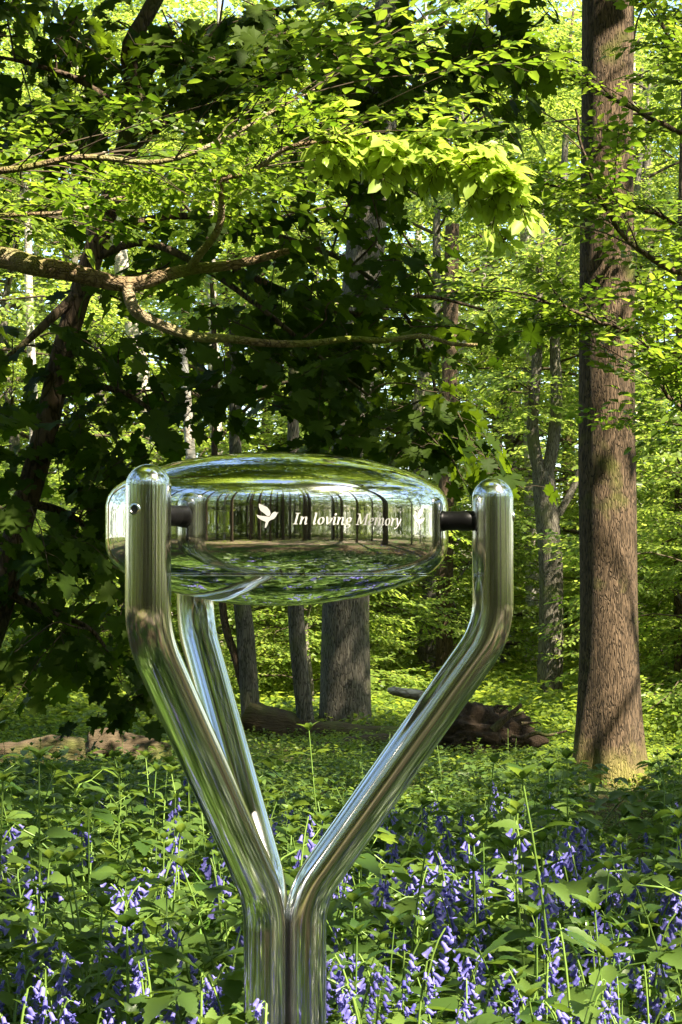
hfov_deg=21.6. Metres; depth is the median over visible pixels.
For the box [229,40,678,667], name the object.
understory tree
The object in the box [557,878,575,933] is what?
bluebell
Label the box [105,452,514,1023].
steel drum instrument
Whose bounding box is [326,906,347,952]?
nettle
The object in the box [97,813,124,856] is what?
nettle
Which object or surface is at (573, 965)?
bluebell
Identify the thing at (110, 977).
bluebell
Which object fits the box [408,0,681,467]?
beech tree
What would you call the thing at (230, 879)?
bluebell
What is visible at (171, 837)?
nettle
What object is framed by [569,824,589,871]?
bluebell
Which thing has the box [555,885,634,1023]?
nettle
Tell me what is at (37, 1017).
bluebell
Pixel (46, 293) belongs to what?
understory tree
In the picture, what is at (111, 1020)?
bluebell
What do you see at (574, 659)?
leafy shrub
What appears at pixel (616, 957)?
bluebell
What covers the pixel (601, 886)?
bluebell
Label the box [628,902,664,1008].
nettle
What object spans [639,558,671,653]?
leafy shrub
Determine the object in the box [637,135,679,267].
understory tree
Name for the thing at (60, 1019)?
bluebell
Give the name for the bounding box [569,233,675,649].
understory tree
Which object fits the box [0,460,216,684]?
leafy shrub
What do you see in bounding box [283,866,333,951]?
bramble
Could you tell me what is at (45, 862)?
bramble
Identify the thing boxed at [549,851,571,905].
bluebell
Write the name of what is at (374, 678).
leafy shrub
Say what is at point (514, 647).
leafy shrub
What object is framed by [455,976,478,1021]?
bluebell
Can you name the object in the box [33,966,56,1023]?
bluebell
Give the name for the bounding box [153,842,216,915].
bluebell
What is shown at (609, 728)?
mature tree
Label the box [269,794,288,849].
nettle
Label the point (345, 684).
ash tree
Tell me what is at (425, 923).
nettle
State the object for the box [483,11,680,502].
understory tree
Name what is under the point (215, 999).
bluebell
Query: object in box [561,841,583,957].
bluebell
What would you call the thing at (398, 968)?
strap leaves
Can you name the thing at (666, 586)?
leafy shrub
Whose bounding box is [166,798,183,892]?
bluebell
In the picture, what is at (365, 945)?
bramble
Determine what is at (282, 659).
leafy shrub
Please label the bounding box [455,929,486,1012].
bluebell
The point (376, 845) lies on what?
bramble
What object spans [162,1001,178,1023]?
bluebell
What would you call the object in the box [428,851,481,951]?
bluebell
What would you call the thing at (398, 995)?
nettle
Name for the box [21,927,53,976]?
bluebell
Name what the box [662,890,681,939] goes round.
bluebell
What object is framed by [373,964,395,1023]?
bluebell
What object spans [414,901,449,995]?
bluebell
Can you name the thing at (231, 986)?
bramble
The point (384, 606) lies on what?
leafy shrub
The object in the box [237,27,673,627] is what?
understory tree
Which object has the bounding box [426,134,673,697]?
forked tree
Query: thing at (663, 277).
understory tree
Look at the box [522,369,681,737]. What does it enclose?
leafy shrub
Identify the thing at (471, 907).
bluebell
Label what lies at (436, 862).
bluebell
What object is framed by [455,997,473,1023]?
bluebell
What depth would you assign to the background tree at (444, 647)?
19.95 m
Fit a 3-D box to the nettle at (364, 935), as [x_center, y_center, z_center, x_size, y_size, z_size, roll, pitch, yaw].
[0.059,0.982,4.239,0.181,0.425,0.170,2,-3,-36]
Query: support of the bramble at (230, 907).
on the ground at (601, 793)
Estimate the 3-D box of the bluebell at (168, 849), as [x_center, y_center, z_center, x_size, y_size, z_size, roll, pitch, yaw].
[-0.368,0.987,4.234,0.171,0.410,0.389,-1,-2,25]
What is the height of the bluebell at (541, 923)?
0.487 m
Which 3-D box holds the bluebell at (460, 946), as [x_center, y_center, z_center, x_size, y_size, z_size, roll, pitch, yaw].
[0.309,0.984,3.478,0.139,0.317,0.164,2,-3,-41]
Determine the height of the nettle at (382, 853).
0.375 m
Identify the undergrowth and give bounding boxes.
[0,732,681,1023]
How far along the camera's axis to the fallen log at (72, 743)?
9.90 m
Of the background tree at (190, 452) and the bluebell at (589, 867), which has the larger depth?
the background tree at (190, 452)
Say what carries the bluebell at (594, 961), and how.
on the ground at (601, 793)
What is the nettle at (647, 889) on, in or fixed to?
on the ground at (601, 793)
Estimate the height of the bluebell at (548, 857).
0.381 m
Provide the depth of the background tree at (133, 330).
21.04 m
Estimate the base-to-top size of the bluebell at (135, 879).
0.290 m
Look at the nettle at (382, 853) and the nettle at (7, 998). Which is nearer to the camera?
the nettle at (7, 998)
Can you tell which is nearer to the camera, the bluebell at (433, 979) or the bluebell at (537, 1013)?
the bluebell at (537, 1013)
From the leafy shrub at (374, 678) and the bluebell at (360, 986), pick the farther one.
the leafy shrub at (374, 678)
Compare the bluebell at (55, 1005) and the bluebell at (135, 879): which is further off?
the bluebell at (135, 879)
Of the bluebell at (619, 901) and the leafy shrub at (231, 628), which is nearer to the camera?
the bluebell at (619, 901)
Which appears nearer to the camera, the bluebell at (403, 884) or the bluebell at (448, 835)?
the bluebell at (403, 884)
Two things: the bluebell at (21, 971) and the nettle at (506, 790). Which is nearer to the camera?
the bluebell at (21, 971)
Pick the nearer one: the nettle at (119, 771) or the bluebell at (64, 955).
the bluebell at (64, 955)
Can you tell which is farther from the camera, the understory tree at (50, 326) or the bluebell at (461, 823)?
the understory tree at (50, 326)
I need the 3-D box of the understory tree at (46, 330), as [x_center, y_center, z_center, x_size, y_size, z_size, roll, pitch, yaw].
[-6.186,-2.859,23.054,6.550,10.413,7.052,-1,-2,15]
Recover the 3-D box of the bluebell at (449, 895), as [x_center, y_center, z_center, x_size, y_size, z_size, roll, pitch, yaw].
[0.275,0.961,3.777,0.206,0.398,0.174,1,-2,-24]
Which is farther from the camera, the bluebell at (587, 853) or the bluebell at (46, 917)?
the bluebell at (587, 853)
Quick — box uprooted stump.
[433,701,566,758]
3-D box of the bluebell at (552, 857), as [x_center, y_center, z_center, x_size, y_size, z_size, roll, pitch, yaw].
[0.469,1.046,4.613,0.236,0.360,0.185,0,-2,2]
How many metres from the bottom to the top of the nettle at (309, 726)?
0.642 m
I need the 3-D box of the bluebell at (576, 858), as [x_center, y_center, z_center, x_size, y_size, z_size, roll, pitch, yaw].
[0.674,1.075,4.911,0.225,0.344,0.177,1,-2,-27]
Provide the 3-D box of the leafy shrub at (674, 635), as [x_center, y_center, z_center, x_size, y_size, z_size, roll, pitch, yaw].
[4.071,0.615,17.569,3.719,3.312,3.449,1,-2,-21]
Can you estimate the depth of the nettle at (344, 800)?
5.30 m
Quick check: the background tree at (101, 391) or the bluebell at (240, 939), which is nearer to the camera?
the bluebell at (240, 939)
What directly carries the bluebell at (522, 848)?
on the ground at (601, 793)
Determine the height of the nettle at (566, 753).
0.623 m
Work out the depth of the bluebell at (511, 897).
4.14 m
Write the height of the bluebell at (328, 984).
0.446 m
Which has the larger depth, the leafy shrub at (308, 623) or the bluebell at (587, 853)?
the leafy shrub at (308, 623)
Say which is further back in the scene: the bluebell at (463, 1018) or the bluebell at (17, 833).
the bluebell at (17, 833)
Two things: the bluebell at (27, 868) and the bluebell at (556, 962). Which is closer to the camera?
the bluebell at (556, 962)
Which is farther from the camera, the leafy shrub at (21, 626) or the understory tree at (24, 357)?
the understory tree at (24, 357)
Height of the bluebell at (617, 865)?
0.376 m
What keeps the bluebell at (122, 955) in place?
on the ground at (601, 793)
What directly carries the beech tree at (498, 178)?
on the ground at (601, 793)
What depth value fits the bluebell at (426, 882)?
4.04 m
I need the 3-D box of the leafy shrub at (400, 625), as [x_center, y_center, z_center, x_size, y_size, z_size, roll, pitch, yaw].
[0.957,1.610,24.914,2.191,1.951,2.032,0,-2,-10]
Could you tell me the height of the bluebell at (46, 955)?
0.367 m
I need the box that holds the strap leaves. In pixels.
[0,819,681,1023]
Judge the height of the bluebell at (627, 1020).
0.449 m
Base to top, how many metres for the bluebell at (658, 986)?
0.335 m
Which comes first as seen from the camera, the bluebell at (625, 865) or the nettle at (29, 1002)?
the nettle at (29, 1002)
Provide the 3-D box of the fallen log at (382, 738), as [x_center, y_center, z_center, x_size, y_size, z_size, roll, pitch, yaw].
[0.168,1.535,11.347,1.416,0.253,0.204,0,-2,0]
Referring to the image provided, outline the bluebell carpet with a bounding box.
[7,776,680,929]
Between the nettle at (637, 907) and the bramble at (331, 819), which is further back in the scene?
the bramble at (331, 819)
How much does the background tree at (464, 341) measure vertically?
10.018 m
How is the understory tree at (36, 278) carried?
on the ground at (601, 793)
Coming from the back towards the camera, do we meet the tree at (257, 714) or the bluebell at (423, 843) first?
the tree at (257, 714)
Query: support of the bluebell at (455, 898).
on the ground at (601, 793)
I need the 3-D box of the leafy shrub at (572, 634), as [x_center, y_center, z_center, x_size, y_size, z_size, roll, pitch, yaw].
[4.139,1.125,27.438,3.870,3.446,3.590,0,-2,0]
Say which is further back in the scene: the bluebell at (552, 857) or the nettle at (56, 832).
the bluebell at (552, 857)
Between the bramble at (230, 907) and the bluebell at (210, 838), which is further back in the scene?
the bluebell at (210, 838)
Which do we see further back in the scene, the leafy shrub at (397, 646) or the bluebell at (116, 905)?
the leafy shrub at (397, 646)
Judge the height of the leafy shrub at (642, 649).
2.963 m
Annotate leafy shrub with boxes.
[0,443,119,690]
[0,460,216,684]
[0,466,123,737]
[0,468,96,698]
[1,488,97,673]
[3,431,264,675]
[40,511,258,690]
[85,577,286,660]
[117,574,383,696]
[118,558,468,697]
[131,574,323,692]
[171,453,471,703]
[174,574,321,681]
[227,574,471,671]
[234,598,372,655]
[259,544,470,662]
[369,510,576,674]
[370,587,465,662]
[455,568,578,648]
[508,493,673,668]
[514,482,670,653]
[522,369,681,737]
[558,469,681,689]
[564,420,681,686]
[564,485,673,666]
[567,548,673,674]
[575,467,681,683]
[637,531,681,703]
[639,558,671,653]
[641,556,681,684]
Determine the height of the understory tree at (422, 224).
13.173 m
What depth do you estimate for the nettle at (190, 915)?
3.35 m
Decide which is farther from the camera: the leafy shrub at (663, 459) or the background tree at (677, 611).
the background tree at (677, 611)
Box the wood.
[0,0,681,604]
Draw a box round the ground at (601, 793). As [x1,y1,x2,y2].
[20,548,681,868]
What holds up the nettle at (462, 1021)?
on the ground at (601, 793)
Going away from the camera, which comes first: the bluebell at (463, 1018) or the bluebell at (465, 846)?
the bluebell at (463, 1018)
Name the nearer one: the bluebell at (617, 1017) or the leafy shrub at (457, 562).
the bluebell at (617, 1017)
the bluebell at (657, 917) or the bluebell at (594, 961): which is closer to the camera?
the bluebell at (594, 961)
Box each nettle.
[0,745,89,982]
[0,963,33,1021]
[10,996,34,1023]
[18,970,90,1023]
[30,914,65,975]
[31,880,130,1023]
[31,891,79,994]
[40,934,59,1007]
[91,819,123,886]
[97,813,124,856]
[121,1001,141,1023]
[133,808,191,894]
[137,875,204,1020]
[147,822,170,884]
[147,904,203,1021]
[148,816,187,916]
[198,871,235,928]
[205,834,219,873]
[220,776,276,859]
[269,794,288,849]
[299,809,319,864]
[305,794,358,871]
[326,900,396,991]
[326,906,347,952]
[329,778,386,863]
[332,912,365,978]
[339,872,395,938]
[358,796,430,906]
[365,840,450,1010]
[369,849,391,932]
[377,870,405,955]
[378,914,438,1021]
[383,968,427,1023]
[434,835,501,976]
[443,857,501,938]
[453,920,527,1019]
[454,753,513,901]
[456,812,498,870]
[458,1017,477,1023]
[485,782,522,860]
[485,788,527,862]
[531,748,604,916]
[545,816,575,880]
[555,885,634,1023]
[558,902,585,976]
[595,841,676,961]
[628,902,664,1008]
[631,970,662,1021]
[646,872,660,933]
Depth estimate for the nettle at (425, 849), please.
3.47 m
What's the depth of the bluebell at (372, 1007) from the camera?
2.75 m
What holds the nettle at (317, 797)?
on the ground at (601, 793)
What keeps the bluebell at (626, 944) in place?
on the ground at (601, 793)
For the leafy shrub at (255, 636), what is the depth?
23.50 m
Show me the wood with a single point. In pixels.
(208, 2)
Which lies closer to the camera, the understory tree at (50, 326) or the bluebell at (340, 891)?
the bluebell at (340, 891)
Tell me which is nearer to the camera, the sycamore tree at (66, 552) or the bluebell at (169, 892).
the bluebell at (169, 892)
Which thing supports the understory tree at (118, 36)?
on the ground at (601, 793)
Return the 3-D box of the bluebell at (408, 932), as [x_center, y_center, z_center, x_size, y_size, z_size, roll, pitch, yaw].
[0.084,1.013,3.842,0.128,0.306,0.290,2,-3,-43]
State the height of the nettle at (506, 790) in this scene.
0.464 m
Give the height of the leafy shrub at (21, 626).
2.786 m
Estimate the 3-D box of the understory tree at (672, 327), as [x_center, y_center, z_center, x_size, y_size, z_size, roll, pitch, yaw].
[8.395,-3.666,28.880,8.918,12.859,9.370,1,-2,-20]
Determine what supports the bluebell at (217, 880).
on the ground at (601, 793)
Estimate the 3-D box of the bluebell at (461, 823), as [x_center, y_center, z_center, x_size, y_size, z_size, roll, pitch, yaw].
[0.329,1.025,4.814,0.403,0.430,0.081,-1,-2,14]
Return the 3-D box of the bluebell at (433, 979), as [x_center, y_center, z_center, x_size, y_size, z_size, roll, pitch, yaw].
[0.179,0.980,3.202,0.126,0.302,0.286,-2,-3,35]
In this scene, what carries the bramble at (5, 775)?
on the ground at (601, 793)
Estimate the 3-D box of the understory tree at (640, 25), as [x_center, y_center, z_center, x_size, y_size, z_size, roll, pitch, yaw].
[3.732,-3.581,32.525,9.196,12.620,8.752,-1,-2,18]
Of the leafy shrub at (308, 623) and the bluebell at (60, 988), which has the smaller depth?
the bluebell at (60, 988)
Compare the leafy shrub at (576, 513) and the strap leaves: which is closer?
the strap leaves
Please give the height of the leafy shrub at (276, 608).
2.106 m
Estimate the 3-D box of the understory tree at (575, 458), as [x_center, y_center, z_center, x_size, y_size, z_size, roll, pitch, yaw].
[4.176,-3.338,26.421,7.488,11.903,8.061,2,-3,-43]
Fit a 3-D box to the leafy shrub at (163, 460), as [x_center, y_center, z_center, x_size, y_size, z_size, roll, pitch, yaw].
[-2.627,0.811,20.836,3.773,3.736,4.015,-1,-2,17]
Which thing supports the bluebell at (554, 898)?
on the ground at (601, 793)
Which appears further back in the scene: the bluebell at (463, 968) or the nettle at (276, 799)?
the nettle at (276, 799)
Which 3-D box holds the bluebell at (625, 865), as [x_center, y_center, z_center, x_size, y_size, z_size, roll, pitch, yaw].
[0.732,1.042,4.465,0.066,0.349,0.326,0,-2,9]
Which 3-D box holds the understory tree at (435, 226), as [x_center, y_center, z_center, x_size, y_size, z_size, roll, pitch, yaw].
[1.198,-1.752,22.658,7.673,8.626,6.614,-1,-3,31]
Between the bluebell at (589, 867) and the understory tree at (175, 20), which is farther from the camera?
the understory tree at (175, 20)
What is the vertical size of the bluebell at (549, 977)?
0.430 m
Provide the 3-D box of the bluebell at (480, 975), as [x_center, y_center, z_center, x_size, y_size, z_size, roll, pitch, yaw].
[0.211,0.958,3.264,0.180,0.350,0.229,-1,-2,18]
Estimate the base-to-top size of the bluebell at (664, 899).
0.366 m
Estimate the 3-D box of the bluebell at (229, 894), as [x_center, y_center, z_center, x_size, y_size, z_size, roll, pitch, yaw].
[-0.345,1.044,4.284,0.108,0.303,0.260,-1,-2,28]
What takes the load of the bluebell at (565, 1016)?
on the ground at (601, 793)
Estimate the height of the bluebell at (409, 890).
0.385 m
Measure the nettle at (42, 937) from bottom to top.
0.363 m
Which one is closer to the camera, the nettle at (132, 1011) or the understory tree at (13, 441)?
the nettle at (132, 1011)
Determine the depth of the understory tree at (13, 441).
20.95 m
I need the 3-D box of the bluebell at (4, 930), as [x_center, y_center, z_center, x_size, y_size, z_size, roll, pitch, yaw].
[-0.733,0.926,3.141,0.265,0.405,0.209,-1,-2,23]
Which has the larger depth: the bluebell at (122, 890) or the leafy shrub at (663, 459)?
the leafy shrub at (663, 459)
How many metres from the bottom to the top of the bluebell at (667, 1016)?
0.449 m
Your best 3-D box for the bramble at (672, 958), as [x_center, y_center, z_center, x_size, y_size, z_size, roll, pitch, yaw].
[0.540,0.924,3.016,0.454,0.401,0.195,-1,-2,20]
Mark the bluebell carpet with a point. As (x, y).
(423, 827)
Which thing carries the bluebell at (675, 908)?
on the ground at (601, 793)
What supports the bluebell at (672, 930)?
on the ground at (601, 793)
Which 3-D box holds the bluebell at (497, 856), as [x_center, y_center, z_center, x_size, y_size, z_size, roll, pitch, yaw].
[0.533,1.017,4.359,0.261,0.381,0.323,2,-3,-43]
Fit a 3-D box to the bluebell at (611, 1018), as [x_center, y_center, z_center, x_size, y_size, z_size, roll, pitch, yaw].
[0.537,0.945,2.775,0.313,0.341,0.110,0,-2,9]
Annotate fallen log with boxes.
[0,735,87,770]
[85,731,176,768]
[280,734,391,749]
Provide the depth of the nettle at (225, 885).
4.50 m
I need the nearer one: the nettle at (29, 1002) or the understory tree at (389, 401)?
the nettle at (29, 1002)
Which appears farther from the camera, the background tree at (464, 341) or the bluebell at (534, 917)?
the background tree at (464, 341)
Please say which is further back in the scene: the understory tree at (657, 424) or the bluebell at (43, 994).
the understory tree at (657, 424)
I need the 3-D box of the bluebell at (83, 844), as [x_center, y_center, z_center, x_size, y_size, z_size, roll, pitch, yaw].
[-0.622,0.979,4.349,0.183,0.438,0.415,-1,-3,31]
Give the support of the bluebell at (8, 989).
on the ground at (601, 793)
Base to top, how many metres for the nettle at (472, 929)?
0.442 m
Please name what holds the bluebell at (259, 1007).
on the ground at (601, 793)
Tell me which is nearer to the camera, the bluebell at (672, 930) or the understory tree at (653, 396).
the bluebell at (672, 930)
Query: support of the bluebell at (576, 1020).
on the ground at (601, 793)
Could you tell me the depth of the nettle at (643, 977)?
3.08 m
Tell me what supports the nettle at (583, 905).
on the ground at (601, 793)
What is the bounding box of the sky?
[1,0,679,532]
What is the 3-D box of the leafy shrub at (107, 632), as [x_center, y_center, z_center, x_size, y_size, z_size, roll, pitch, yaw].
[-2.071,1.159,18.953,2.580,2.554,2.745,1,-2,-26]
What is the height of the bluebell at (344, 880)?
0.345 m
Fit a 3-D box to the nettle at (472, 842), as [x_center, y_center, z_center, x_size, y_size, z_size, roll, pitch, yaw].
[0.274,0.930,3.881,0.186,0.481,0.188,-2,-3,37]
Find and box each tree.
[0,0,223,487]
[0,0,415,585]
[0,0,473,647]
[0,0,511,650]
[0,0,566,346]
[0,0,579,751]
[0,1,267,601]
[0,17,242,682]
[0,24,147,504]
[0,41,310,647]
[0,47,112,672]
[0,67,210,658]
[0,68,90,534]
[0,183,222,481]
[0,189,42,464]
[0,245,71,418]
[1,236,39,403]
[4,0,172,614]
[32,75,180,642]
[44,89,487,640]
[59,99,411,627]
[64,0,541,649]
[118,246,409,740]
[165,0,676,672]
[177,344,195,459]
[218,0,666,601]
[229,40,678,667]
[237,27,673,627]
[318,0,409,724]
[320,0,681,633]
[370,19,679,653]
[378,231,578,635]
[382,0,681,657]
[387,117,532,671]
[403,19,572,655]
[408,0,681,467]
[423,54,681,565]
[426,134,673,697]
[440,0,562,470]
[450,22,680,636]
[477,132,580,668]
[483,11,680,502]
[534,95,678,486]
[546,24,681,637]
[559,42,680,497]
[569,31,681,674]
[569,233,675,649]
[572,0,650,787]
[576,169,677,431]
[634,35,681,633]
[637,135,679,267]
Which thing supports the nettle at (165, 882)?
on the ground at (601, 793)
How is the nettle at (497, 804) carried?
on the ground at (601, 793)
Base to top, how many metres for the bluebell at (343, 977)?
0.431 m
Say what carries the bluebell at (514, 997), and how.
on the ground at (601, 793)
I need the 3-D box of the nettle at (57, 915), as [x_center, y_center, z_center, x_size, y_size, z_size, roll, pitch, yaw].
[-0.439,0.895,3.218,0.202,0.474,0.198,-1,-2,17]
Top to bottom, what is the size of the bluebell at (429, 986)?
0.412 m
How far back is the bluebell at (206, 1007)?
2.82 m
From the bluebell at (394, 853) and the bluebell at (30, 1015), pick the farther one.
the bluebell at (394, 853)
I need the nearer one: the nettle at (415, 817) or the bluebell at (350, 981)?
the bluebell at (350, 981)
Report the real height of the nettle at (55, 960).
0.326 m
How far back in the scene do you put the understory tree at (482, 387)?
35.12 m
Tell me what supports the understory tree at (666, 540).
on the ground at (601, 793)
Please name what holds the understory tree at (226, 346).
on the ground at (601, 793)
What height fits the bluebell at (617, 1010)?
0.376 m
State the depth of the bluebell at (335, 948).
3.40 m
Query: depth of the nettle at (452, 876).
4.26 m
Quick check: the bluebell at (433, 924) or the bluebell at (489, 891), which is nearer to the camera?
the bluebell at (433, 924)
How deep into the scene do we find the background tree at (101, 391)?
22.02 m
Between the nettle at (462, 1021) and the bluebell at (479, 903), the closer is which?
the nettle at (462, 1021)
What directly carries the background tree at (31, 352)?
on the ground at (601, 793)
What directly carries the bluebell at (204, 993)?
on the ground at (601, 793)
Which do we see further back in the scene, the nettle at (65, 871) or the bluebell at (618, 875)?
the bluebell at (618, 875)
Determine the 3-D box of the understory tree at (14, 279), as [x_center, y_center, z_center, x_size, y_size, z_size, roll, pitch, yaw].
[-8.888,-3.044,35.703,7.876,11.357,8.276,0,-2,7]
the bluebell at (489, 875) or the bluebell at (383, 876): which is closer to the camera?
the bluebell at (383, 876)
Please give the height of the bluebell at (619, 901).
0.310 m
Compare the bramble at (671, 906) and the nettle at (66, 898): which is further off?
the bramble at (671, 906)
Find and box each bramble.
[0,720,33,899]
[0,766,66,1021]
[0,801,17,905]
[0,854,53,949]
[0,958,59,975]
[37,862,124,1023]
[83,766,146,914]
[117,971,247,1023]
[158,897,240,936]
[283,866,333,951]
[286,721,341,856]
[288,817,410,862]
[326,887,435,988]
[351,872,376,887]
[368,820,424,868]
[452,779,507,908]
[579,936,681,1019]
[622,890,679,966]
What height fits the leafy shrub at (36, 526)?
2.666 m
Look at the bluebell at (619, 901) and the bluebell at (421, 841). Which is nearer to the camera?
the bluebell at (619, 901)
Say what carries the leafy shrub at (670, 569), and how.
on the ground at (601, 793)
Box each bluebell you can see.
[0,865,12,937]
[0,919,10,935]
[0,967,13,1020]
[0,1014,9,1023]
[1,824,24,863]
[12,951,36,1023]
[19,996,40,1023]
[20,946,51,1019]
[20,986,39,1023]
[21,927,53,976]
[23,852,44,922]
[33,892,57,926]
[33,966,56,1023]
[42,868,63,950]
[49,939,74,1022]
[54,955,82,1023]
[56,997,80,1023]
[60,979,81,1023]
[62,946,83,1005]
[71,820,94,916]
[90,956,134,1023]
[93,925,115,1023]
[95,989,120,1023]
[99,882,150,1004]
[100,883,163,971]
[103,1006,125,1023]
[111,937,141,1023]
[115,887,131,913]
[129,956,144,1023]
[130,877,143,896]
[131,922,150,992]
[132,944,160,1023]
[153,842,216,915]
[154,855,179,925]
[160,1002,191,1023]
[161,923,197,985]
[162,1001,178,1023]
[164,825,178,894]
[164,924,174,944]
[165,836,188,902]
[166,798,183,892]
[188,967,213,1023]
[198,973,222,1015]
[199,857,226,966]
[199,998,223,1016]
[207,831,219,876]
[207,962,233,1013]
[217,881,231,929]
[220,926,243,990]
[221,862,232,884]
[250,998,268,1023]
[272,821,277,834]
[293,815,315,868]
[319,821,325,839]
[326,960,344,1022]
[327,953,354,1015]
[331,927,349,975]
[333,883,342,933]
[333,984,367,1023]
[335,988,353,1020]
[336,977,353,1007]
[337,874,351,896]
[337,982,359,1023]
[348,953,379,1011]
[354,976,375,1006]
[360,962,389,1023]
[367,874,388,957]
[370,877,404,1009]
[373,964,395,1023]
[376,810,397,893]
[377,933,397,999]
[389,836,405,877]
[392,870,444,970]
[393,941,417,1018]
[394,914,417,982]
[404,869,452,960]
[409,959,436,1023]
[414,865,435,941]
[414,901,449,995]
[416,926,473,1019]
[418,831,434,869]
[422,837,436,909]
[423,851,440,901]
[423,890,463,976]
[425,966,440,1018]
[427,880,461,990]
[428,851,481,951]
[434,816,457,864]
[443,878,492,961]
[447,857,506,932]
[451,935,477,974]
[453,948,486,1002]
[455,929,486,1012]
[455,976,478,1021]
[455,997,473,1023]
[457,814,473,883]
[457,1011,466,1023]
[459,833,511,947]
[459,953,492,1016]
[461,878,484,972]
[467,894,481,976]
[471,861,485,894]
[471,875,491,920]
[473,974,504,1017]
[476,905,492,951]
[485,867,492,886]
[489,869,506,920]
[492,849,515,895]
[493,1000,516,1015]
[498,876,523,937]
[499,859,554,1013]
[499,967,524,1023]
[506,820,533,943]
[519,975,555,1023]
[526,869,562,1014]
[529,913,631,1003]
[536,953,557,1023]
[536,1000,572,1023]
[544,828,566,867]
[546,843,558,868]
[546,921,573,1023]
[548,867,565,940]
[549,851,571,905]
[554,820,580,879]
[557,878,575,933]
[559,935,586,987]
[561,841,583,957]
[568,847,579,877]
[568,951,583,1023]
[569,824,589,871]
[577,829,594,915]
[582,864,594,892]
[582,930,603,985]
[583,940,634,1006]
[586,926,607,983]
[588,979,614,1023]
[591,910,625,963]
[598,868,636,942]
[599,853,621,900]
[600,842,621,880]
[600,891,627,933]
[600,940,622,1023]
[600,1011,615,1023]
[600,1011,621,1023]
[611,835,629,881]
[611,977,626,1023]
[613,888,630,932]
[615,930,636,966]
[616,869,634,932]
[621,897,645,959]
[622,864,646,900]
[622,1016,644,1023]
[625,963,653,1023]
[626,856,664,967]
[632,964,654,1023]
[648,964,667,1023]
[650,912,681,1019]
[651,994,678,1023]
[654,873,681,922]
[654,874,672,932]
[657,891,680,936]
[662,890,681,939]
[663,1010,675,1023]
[669,822,681,892]
[672,897,680,924]
[676,901,681,947]
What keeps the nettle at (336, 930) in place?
on the ground at (601, 793)
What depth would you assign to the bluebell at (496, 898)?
4.42 m
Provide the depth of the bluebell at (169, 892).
4.23 m
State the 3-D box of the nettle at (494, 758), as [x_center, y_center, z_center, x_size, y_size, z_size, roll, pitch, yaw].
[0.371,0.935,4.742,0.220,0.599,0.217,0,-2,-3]
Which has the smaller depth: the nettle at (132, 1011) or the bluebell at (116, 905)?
the nettle at (132, 1011)
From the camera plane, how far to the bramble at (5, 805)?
4.46 m
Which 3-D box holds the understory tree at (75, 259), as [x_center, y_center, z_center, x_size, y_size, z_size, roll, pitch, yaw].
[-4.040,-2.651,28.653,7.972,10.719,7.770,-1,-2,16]
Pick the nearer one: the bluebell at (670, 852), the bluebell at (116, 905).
the bluebell at (116, 905)
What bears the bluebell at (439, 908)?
on the ground at (601, 793)
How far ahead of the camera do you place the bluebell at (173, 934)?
3.60 m
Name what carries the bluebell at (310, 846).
on the ground at (601, 793)
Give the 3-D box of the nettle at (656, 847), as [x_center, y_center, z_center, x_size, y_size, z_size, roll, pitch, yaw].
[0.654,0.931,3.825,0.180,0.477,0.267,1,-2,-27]
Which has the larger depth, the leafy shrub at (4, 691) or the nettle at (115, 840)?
the leafy shrub at (4, 691)
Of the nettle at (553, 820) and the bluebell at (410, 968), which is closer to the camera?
the bluebell at (410, 968)
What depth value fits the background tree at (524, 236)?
23.94 m
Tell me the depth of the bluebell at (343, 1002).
2.44 m
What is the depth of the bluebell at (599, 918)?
3.44 m
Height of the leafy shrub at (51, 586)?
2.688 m
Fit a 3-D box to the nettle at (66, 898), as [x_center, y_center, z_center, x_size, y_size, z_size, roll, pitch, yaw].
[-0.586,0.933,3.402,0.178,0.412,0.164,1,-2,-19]
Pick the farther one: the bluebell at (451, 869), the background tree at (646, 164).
the background tree at (646, 164)
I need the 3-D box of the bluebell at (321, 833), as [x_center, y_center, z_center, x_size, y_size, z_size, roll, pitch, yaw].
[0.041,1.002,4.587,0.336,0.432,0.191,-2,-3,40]
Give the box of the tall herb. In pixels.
[477,763,596,1023]
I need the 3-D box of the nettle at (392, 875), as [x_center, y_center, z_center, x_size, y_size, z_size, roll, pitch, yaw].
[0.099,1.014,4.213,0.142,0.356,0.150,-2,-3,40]
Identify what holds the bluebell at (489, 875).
on the ground at (601, 793)
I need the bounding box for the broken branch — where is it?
[388,687,423,700]
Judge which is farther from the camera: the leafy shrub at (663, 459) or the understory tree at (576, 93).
the understory tree at (576, 93)
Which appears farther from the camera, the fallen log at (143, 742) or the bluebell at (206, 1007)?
the fallen log at (143, 742)
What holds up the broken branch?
on the ground at (601, 793)
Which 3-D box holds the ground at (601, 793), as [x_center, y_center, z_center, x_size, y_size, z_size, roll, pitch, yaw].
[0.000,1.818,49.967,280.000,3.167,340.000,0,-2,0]
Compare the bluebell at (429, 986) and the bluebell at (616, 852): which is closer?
the bluebell at (429, 986)
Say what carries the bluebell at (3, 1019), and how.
on the ground at (601, 793)
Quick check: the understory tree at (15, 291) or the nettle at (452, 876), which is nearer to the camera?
the nettle at (452, 876)

